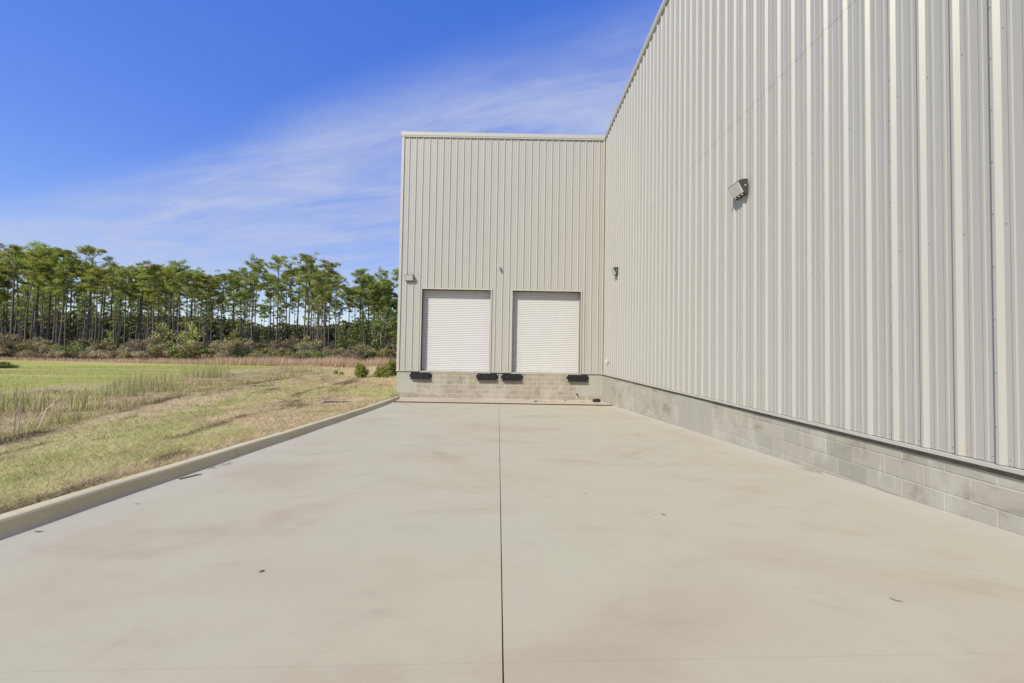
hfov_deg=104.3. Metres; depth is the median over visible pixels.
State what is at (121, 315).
pine tree
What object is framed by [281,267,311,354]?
pine tree
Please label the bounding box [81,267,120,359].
pine tree
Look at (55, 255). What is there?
pine tree
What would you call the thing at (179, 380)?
cattail clump
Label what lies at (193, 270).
pine tree
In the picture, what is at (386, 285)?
pine tree
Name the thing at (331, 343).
shrub
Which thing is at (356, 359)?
shrub
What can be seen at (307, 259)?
pine tree
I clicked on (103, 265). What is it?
pine tree
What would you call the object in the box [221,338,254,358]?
shrub
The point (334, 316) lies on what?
pine tree
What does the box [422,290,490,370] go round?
roller door
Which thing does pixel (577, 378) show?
dock bumper
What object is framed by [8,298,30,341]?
pine tree
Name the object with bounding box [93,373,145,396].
cattail clump
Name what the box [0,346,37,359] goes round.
shrub
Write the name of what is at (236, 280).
pine tree
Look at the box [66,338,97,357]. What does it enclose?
shrub
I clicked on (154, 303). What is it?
pine tree
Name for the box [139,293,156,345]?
pine tree
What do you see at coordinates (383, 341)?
shrub
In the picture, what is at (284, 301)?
pine tree
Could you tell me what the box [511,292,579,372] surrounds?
roller door
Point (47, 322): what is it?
pine tree
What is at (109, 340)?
sapling tree
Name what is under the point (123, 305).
pine tree
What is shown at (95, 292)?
pine tree
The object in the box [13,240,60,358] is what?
pine tree
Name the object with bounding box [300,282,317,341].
pine tree
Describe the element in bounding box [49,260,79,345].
pine tree
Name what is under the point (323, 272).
pine tree
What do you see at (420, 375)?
dock bumper
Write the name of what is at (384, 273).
pine tree
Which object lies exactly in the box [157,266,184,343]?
pine tree
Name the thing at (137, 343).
shrub
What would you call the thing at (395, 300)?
pine tree
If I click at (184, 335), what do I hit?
sapling tree
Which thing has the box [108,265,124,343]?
pine tree
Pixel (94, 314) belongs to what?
pine tree
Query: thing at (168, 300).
pine tree
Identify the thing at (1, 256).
pine tree
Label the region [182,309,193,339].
pine tree
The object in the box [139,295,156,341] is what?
pine tree
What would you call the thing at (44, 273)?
pine tree
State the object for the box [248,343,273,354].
shrub
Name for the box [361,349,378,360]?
shrub
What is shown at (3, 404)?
cattail clump
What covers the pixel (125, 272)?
pine tree
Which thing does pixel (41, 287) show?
pine tree
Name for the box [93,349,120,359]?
shrub
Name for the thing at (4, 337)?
shrub
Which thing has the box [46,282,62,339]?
pine tree
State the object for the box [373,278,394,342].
pine tree
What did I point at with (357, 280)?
pine tree
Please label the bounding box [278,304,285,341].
pine tree
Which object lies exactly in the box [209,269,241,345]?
pine tree
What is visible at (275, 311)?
pine tree
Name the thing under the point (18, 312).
pine tree
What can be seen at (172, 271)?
pine tree
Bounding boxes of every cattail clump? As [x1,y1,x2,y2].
[0,375,49,413]
[61,381,103,411]
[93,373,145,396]
[111,366,180,392]
[136,365,191,386]
[175,360,231,377]
[194,361,233,374]
[279,365,310,373]
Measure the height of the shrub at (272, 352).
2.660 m
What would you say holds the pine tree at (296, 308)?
on the ground at (53, 364)
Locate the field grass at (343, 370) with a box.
[0,365,396,401]
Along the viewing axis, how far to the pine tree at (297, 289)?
94.36 m
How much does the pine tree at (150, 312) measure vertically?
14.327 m
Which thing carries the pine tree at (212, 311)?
on the ground at (53, 364)
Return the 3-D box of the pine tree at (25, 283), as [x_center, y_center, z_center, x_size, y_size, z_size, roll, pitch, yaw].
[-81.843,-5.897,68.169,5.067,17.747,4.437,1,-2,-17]
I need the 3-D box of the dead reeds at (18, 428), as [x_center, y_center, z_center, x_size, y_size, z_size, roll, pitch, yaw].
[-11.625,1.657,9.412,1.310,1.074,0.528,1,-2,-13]
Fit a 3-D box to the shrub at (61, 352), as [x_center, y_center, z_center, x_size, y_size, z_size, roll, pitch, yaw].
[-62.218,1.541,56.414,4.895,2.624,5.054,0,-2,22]
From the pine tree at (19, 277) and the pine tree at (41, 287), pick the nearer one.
the pine tree at (19, 277)
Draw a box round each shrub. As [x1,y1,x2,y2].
[0,333,8,339]
[0,334,21,357]
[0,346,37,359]
[1,341,18,355]
[1,352,16,357]
[13,343,38,359]
[13,343,49,357]
[23,337,61,357]
[32,342,58,360]
[44,345,84,358]
[45,351,77,360]
[49,349,84,358]
[54,346,99,360]
[64,345,92,359]
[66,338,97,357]
[84,342,134,359]
[87,346,144,358]
[87,350,116,359]
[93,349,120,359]
[116,348,149,357]
[127,336,165,356]
[131,346,169,360]
[145,343,176,358]
[165,343,211,359]
[166,347,198,360]
[176,348,208,358]
[181,338,211,359]
[187,343,215,355]
[201,350,249,358]
[209,340,235,357]
[209,348,226,356]
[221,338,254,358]
[227,350,250,357]
[229,350,263,360]
[236,350,259,355]
[248,338,266,349]
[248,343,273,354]
[248,347,285,357]
[269,336,298,354]
[281,351,304,359]
[283,343,299,354]
[284,354,297,359]
[296,339,323,356]
[296,350,311,358]
[303,350,328,360]
[309,338,334,356]
[322,347,339,359]
[337,347,358,357]
[337,352,362,360]
[344,343,372,362]
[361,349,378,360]
[363,350,380,359]
[364,345,392,357]
[371,348,388,357]
[374,348,396,360]
[381,338,396,349]
[388,349,396,359]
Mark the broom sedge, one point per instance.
(338, 362)
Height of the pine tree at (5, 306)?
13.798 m
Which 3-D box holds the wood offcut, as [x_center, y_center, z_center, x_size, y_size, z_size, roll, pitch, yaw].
[-3.592,1.507,4.453,0.024,0.012,0.240,4,-4,16]
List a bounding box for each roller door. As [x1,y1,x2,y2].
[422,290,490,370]
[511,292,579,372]
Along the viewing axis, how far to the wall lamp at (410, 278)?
17.56 m
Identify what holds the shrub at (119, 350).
on the ground at (53, 364)
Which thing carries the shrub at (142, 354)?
on the ground at (53, 364)
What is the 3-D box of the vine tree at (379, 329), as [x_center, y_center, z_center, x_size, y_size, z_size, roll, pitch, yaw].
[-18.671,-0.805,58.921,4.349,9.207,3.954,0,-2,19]
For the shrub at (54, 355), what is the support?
on the ground at (53, 364)
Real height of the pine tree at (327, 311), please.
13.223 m
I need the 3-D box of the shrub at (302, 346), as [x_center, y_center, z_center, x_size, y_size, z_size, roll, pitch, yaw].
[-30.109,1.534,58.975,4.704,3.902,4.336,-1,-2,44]
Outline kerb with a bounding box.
[0,396,398,539]
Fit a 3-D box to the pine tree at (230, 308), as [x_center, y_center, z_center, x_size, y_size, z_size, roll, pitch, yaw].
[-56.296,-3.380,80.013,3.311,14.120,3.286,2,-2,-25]
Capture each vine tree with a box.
[334,326,348,356]
[347,317,371,357]
[369,306,397,355]
[389,306,397,349]
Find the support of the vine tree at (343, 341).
on the ground at (53, 364)
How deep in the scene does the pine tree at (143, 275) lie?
59.12 m
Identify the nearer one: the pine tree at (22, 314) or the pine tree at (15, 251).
the pine tree at (15, 251)
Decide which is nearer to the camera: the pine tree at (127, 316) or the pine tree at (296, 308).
the pine tree at (127, 316)
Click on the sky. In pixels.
(211, 135)
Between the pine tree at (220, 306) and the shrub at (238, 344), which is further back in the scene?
the pine tree at (220, 306)
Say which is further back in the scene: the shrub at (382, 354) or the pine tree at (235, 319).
the pine tree at (235, 319)
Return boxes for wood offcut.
[179,474,199,479]
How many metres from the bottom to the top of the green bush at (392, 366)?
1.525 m
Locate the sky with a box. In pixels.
[0,0,662,346]
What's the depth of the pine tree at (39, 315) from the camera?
99.38 m
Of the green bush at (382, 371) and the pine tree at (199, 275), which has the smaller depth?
the green bush at (382, 371)
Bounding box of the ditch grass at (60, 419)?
[0,363,371,440]
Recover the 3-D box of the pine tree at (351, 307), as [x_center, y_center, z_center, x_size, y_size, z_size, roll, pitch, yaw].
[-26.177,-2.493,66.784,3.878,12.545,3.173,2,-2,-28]
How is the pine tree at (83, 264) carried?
on the ground at (53, 364)
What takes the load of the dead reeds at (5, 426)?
on the ground at (53, 364)
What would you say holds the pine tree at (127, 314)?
on the ground at (53, 364)
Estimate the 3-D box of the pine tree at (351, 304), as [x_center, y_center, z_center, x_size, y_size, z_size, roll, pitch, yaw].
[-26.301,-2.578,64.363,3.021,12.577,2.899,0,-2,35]
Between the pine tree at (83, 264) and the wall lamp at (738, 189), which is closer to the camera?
the wall lamp at (738, 189)
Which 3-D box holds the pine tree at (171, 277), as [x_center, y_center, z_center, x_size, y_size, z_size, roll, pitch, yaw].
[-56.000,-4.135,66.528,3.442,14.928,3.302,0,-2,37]
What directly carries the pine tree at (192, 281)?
on the ground at (53, 364)
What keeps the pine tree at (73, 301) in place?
on the ground at (53, 364)
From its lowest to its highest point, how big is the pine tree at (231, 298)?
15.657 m
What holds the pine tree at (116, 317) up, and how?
on the ground at (53, 364)
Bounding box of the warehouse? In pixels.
[396,0,1023,535]
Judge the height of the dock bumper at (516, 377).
0.306 m
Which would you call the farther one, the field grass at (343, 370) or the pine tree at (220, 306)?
the pine tree at (220, 306)
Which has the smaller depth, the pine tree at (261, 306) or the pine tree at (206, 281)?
the pine tree at (206, 281)
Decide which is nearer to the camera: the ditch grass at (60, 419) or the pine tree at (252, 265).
the ditch grass at (60, 419)
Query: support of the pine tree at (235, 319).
on the ground at (53, 364)
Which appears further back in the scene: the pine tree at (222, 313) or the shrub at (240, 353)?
the pine tree at (222, 313)
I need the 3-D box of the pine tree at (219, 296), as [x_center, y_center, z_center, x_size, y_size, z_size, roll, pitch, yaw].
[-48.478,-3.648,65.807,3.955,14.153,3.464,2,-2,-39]
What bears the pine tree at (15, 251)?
on the ground at (53, 364)
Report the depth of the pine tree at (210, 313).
82.58 m
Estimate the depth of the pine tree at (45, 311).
89.07 m
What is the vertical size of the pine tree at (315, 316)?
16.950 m
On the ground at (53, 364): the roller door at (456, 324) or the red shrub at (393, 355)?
the red shrub at (393, 355)
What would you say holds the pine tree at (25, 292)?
on the ground at (53, 364)
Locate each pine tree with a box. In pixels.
[0,243,37,351]
[0,255,13,288]
[0,257,15,287]
[0,261,17,335]
[0,264,19,335]
[0,290,8,313]
[0,301,10,334]
[5,248,25,350]
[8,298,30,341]
[9,296,24,339]
[11,253,36,339]
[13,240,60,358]
[13,266,51,342]
[14,282,34,342]
[15,258,48,348]
[16,257,34,342]
[18,252,41,358]
[21,243,51,339]
[26,246,87,344]
[28,259,60,338]
[29,248,73,339]
[34,292,45,338]
[35,286,51,334]
[36,251,70,358]
[38,295,54,339]
[41,297,53,338]
[43,288,57,316]
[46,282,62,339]
[46,309,61,335]
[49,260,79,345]
[50,254,85,345]
[51,271,75,342]
[51,286,69,339]
[62,244,118,353]
[64,265,88,345]
[65,285,85,357]
[70,284,87,338]
[72,292,92,337]
[73,260,95,351]
[75,264,94,331]
[75,292,95,332]
[75,304,87,338]
[80,264,100,346]
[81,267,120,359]
[82,269,113,343]
[84,273,100,338]
[89,308,99,329]
[94,283,116,340]
[95,304,112,330]
[96,262,133,335]
[98,275,114,341]
[107,266,134,357]
[107,303,124,339]
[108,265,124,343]
[110,265,135,348]
[113,267,141,345]
[113,279,128,342]
[113,299,124,333]
[118,281,137,342]
[119,288,137,341]
[124,295,139,338]
[126,265,147,350]
[128,272,151,350]
[131,280,155,332]
[132,260,160,350]
[134,268,164,351]
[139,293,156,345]
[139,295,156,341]
[143,264,169,344]
[144,268,174,343]
[144,304,154,329]
[149,296,163,323]
[154,302,164,333]
[156,291,169,340]
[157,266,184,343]
[158,272,178,341]
[159,263,177,340]
[161,266,188,338]
[163,259,194,342]
[164,279,176,339]
[169,271,200,344]
[169,275,183,342]
[169,298,183,354]
[170,298,184,341]
[181,270,204,338]
[182,272,220,341]
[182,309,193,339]
[183,266,204,327]
[183,279,203,336]
[183,287,202,338]
[189,299,203,339]
[192,276,216,347]
[197,307,208,347]
[199,289,219,341]
[201,273,220,342]
[203,274,225,358]
[203,303,220,331]
[206,278,231,339]
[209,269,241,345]
[213,297,231,340]
[215,296,228,337]
[221,269,243,338]
[223,292,239,339]
[227,271,251,341]
[228,311,238,340]
[237,253,268,351]
[237,268,258,341]
[238,278,257,339]
[241,293,256,341]
[243,278,258,348]
[248,265,267,348]
[253,303,267,337]
[259,274,276,343]
[260,305,271,340]
[261,296,276,338]
[262,254,295,350]
[264,277,281,341]
[265,282,286,323]
[274,299,288,339]
[275,272,296,343]
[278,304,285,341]
[281,266,302,347]
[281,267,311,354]
[286,252,320,341]
[290,298,303,332]
[291,287,304,342]
[293,261,314,341]
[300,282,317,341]
[306,264,326,341]
[307,293,319,340]
[308,273,329,348]
[308,296,322,339]
[312,293,320,349]
[313,258,341,348]
[313,270,334,354]
[313,288,323,339]
[316,277,333,350]
[320,292,334,322]
[321,280,338,348]
[324,274,346,348]
[330,299,341,343]
[333,281,350,347]
[333,300,343,343]
[343,288,359,348]
[345,291,365,345]
[348,268,374,344]
[352,273,373,340]
[354,287,367,341]
[360,280,378,343]
[364,296,375,331]
[366,282,383,349]
[370,290,388,344]
[370,307,377,347]
[372,266,391,319]
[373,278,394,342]
[376,281,391,331]
[379,285,396,334]
[385,292,397,337]
[391,267,398,287]
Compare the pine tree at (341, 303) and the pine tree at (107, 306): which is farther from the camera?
the pine tree at (107, 306)
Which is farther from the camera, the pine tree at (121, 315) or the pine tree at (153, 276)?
the pine tree at (121, 315)
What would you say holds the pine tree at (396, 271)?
on the ground at (53, 364)
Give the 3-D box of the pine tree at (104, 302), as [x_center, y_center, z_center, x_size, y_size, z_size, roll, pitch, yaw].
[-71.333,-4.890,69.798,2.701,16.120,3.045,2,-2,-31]
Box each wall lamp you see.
[405,275,413,281]
[611,267,617,275]
[728,178,747,199]
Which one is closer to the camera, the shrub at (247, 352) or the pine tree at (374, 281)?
the shrub at (247, 352)
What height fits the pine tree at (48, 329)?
17.386 m
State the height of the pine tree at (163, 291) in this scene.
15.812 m
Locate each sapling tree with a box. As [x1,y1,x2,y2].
[101,331,119,349]
[145,320,179,359]
[172,321,207,358]
[222,329,244,349]
[295,335,313,357]
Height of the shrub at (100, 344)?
3.006 m
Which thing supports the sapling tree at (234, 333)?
on the ground at (53, 364)
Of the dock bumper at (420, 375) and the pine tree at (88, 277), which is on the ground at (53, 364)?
the pine tree at (88, 277)
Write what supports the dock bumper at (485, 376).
attached to the warehouse
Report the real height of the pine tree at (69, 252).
17.389 m
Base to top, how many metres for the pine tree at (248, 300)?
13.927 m
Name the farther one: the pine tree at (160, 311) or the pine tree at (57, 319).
the pine tree at (160, 311)
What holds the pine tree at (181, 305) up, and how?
on the ground at (53, 364)
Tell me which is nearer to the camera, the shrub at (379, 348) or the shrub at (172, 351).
the shrub at (172, 351)
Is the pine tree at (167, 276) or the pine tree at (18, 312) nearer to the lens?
the pine tree at (167, 276)
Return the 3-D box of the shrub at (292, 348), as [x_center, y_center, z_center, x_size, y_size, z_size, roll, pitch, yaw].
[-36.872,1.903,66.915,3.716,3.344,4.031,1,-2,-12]
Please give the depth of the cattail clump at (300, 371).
37.91 m
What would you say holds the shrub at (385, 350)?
on the ground at (53, 364)
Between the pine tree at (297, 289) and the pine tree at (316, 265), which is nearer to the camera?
the pine tree at (316, 265)
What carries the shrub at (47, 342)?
on the ground at (53, 364)
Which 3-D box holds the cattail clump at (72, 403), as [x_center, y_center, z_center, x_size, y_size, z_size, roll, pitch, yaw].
[-15.301,1.876,14.195,1.383,1.213,1.008,0,-2,33]
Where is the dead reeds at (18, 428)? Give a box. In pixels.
[0,393,48,434]
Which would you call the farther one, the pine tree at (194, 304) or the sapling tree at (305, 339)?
the pine tree at (194, 304)
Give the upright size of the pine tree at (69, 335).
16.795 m
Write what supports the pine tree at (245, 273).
on the ground at (53, 364)
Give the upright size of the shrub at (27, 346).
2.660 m
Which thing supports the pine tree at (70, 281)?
on the ground at (53, 364)
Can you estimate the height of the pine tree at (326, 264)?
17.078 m
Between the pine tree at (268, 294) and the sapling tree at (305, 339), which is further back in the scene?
the pine tree at (268, 294)
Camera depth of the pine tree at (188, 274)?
59.32 m
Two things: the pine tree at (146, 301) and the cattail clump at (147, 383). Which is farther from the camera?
the pine tree at (146, 301)
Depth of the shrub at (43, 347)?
54.97 m
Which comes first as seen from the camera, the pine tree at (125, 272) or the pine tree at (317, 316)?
the pine tree at (125, 272)
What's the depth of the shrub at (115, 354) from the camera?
56.96 m
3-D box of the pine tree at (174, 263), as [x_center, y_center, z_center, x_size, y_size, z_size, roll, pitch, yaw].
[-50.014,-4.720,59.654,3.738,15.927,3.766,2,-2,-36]
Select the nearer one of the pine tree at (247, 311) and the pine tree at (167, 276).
the pine tree at (167, 276)
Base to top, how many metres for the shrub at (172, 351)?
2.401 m
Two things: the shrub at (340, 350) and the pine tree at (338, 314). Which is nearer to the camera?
the shrub at (340, 350)
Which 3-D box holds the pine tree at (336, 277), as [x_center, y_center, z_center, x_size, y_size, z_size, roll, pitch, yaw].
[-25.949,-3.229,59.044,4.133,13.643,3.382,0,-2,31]
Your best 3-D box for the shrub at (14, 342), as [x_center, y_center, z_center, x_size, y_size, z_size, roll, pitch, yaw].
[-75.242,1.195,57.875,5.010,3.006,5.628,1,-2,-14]
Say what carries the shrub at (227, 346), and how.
on the ground at (53, 364)
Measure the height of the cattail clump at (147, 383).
1.465 m
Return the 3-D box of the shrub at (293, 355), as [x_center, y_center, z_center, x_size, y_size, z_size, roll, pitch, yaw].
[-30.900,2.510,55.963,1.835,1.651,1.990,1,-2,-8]
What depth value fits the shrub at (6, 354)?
57.14 m
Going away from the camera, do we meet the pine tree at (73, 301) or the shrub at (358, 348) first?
the shrub at (358, 348)
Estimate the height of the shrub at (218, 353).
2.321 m
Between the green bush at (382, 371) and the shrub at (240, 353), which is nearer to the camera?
the green bush at (382, 371)
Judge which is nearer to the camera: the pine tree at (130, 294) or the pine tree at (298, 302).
the pine tree at (130, 294)
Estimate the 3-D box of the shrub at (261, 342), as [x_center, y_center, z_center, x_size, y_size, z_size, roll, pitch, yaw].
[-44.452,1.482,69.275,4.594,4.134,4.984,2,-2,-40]
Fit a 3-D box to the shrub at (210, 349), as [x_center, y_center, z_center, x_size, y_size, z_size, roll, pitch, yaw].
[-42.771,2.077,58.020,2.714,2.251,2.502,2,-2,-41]
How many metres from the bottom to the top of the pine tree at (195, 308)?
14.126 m
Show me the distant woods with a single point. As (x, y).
(227, 328)
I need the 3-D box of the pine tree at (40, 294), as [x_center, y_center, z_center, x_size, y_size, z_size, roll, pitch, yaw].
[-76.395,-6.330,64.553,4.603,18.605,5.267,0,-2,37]
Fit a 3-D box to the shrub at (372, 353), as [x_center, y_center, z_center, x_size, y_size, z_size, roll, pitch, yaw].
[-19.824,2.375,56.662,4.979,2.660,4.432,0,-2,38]
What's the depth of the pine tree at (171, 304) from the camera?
71.43 m
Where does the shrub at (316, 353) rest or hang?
on the ground at (53, 364)
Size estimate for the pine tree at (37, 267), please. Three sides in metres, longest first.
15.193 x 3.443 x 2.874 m
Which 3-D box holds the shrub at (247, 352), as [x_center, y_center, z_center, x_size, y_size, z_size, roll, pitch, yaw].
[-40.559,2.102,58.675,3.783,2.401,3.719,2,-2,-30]
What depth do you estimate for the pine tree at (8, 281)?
64.02 m
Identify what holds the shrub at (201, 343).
on the ground at (53, 364)
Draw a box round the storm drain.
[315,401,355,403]
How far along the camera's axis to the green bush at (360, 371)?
28.98 m
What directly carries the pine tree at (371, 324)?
on the ground at (53, 364)
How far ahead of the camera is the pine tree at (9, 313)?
95.21 m
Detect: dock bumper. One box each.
[410,372,431,378]
[476,373,497,379]
[501,374,522,380]
[567,375,588,381]
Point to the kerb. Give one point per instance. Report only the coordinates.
(20, 520)
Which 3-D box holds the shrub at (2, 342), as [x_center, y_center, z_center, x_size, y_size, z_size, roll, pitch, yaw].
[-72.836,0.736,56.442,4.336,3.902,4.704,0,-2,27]
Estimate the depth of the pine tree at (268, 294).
70.68 m
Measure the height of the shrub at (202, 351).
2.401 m
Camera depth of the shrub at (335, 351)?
55.53 m
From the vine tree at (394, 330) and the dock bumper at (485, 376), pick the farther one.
the vine tree at (394, 330)
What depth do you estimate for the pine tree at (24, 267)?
59.89 m
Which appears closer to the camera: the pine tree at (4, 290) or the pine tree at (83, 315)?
the pine tree at (4, 290)
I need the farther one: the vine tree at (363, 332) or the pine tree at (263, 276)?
the pine tree at (263, 276)
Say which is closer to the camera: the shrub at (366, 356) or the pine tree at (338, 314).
the shrub at (366, 356)
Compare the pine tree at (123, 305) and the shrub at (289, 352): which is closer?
the shrub at (289, 352)
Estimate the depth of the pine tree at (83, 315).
68.23 m
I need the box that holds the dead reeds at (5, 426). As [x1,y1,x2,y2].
[0,420,24,433]
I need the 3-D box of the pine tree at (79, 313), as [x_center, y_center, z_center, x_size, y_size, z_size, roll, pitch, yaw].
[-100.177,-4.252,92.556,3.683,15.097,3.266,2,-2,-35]
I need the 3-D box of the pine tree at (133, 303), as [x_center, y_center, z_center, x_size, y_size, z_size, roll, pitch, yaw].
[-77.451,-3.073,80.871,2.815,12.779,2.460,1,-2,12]
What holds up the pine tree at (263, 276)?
on the ground at (53, 364)
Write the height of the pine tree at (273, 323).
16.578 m
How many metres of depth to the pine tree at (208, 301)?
70.33 m
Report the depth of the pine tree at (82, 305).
87.86 m
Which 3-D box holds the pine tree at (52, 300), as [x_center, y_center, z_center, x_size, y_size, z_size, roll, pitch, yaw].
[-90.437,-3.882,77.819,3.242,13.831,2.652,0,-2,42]
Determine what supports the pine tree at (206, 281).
on the ground at (53, 364)
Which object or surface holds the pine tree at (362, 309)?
on the ground at (53, 364)
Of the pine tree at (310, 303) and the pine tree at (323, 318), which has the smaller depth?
the pine tree at (323, 318)
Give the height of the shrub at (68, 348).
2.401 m
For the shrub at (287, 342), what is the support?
on the ground at (53, 364)
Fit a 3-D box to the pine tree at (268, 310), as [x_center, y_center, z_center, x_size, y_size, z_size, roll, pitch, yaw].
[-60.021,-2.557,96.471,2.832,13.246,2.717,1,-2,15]
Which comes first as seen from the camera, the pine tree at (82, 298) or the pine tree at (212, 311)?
the pine tree at (212, 311)
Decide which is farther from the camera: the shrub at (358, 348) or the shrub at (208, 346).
the shrub at (208, 346)
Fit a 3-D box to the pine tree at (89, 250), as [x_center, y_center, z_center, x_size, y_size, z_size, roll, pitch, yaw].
[-64.714,-5.857,60.780,4.906,17.848,5.996,0,-2,18]
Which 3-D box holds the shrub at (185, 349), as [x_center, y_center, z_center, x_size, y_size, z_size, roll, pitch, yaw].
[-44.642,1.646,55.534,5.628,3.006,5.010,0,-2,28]
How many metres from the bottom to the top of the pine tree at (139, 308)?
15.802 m
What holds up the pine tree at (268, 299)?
on the ground at (53, 364)
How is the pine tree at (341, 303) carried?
on the ground at (53, 364)
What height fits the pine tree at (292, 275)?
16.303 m
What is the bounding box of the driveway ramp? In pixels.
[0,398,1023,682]
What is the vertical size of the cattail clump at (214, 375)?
1.367 m
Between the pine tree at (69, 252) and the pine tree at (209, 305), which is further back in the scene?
the pine tree at (209, 305)
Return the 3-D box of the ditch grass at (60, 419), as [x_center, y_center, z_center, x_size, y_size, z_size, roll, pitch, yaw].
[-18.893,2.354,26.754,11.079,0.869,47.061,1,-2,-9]
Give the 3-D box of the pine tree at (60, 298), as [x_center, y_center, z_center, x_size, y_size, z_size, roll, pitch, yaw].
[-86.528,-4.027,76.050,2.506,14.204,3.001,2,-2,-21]
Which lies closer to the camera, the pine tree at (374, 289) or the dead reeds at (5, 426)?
the dead reeds at (5, 426)
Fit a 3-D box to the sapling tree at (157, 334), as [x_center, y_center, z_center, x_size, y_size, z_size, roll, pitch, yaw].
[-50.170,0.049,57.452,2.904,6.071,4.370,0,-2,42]
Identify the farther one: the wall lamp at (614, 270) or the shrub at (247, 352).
the shrub at (247, 352)
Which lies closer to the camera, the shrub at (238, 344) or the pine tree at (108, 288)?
the shrub at (238, 344)
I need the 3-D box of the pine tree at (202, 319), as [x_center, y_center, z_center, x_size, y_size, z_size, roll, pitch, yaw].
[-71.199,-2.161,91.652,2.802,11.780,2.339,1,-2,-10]
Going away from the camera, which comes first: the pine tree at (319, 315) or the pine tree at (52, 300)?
the pine tree at (52, 300)
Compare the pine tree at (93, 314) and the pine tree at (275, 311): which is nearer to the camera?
the pine tree at (93, 314)
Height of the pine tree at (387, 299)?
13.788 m
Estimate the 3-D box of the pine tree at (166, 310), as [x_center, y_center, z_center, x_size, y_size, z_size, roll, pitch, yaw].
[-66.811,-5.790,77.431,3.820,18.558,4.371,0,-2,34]
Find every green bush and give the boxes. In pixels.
[0,361,19,367]
[354,362,369,377]
[372,365,390,377]
[385,358,396,375]
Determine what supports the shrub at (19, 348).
on the ground at (53, 364)
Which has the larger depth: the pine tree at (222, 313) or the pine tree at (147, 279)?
the pine tree at (222, 313)
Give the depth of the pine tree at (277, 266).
61.94 m
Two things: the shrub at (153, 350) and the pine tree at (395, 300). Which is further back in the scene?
the pine tree at (395, 300)
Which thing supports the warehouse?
on the ground at (53, 364)
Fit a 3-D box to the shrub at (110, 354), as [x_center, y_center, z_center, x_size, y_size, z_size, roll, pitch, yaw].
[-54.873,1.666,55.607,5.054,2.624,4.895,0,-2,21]
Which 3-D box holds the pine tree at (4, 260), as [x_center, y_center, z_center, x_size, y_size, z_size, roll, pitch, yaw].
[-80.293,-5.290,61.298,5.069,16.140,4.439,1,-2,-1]
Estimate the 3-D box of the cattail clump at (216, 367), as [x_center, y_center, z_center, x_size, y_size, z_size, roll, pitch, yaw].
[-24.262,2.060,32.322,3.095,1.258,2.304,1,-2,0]
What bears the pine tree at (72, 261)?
on the ground at (53, 364)
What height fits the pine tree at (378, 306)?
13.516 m
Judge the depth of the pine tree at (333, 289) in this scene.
63.35 m
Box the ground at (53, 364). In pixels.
[0,355,396,513]
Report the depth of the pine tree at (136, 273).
61.81 m
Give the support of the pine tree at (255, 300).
on the ground at (53, 364)
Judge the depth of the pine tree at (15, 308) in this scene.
69.02 m
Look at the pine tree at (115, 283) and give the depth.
62.41 m
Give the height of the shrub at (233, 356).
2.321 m
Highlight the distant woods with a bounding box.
[0,308,396,353]
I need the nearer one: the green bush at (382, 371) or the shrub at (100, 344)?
the green bush at (382, 371)
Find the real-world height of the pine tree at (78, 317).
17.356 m
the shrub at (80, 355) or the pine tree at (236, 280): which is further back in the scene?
the pine tree at (236, 280)
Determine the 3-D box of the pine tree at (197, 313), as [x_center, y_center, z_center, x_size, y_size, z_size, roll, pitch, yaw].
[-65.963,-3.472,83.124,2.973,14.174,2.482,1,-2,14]
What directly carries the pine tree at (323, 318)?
on the ground at (53, 364)
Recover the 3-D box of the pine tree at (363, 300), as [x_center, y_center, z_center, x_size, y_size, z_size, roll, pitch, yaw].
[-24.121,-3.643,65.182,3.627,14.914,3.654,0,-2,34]
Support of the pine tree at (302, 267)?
on the ground at (53, 364)
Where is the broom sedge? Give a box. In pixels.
[0,354,396,367]
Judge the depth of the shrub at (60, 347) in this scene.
55.11 m
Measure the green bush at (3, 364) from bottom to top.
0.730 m
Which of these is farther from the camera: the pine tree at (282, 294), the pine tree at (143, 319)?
the pine tree at (143, 319)
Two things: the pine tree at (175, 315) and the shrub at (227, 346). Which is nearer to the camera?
the shrub at (227, 346)
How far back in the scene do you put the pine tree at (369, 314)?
79.02 m
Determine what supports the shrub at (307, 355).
on the ground at (53, 364)
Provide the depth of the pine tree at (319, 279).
60.03 m

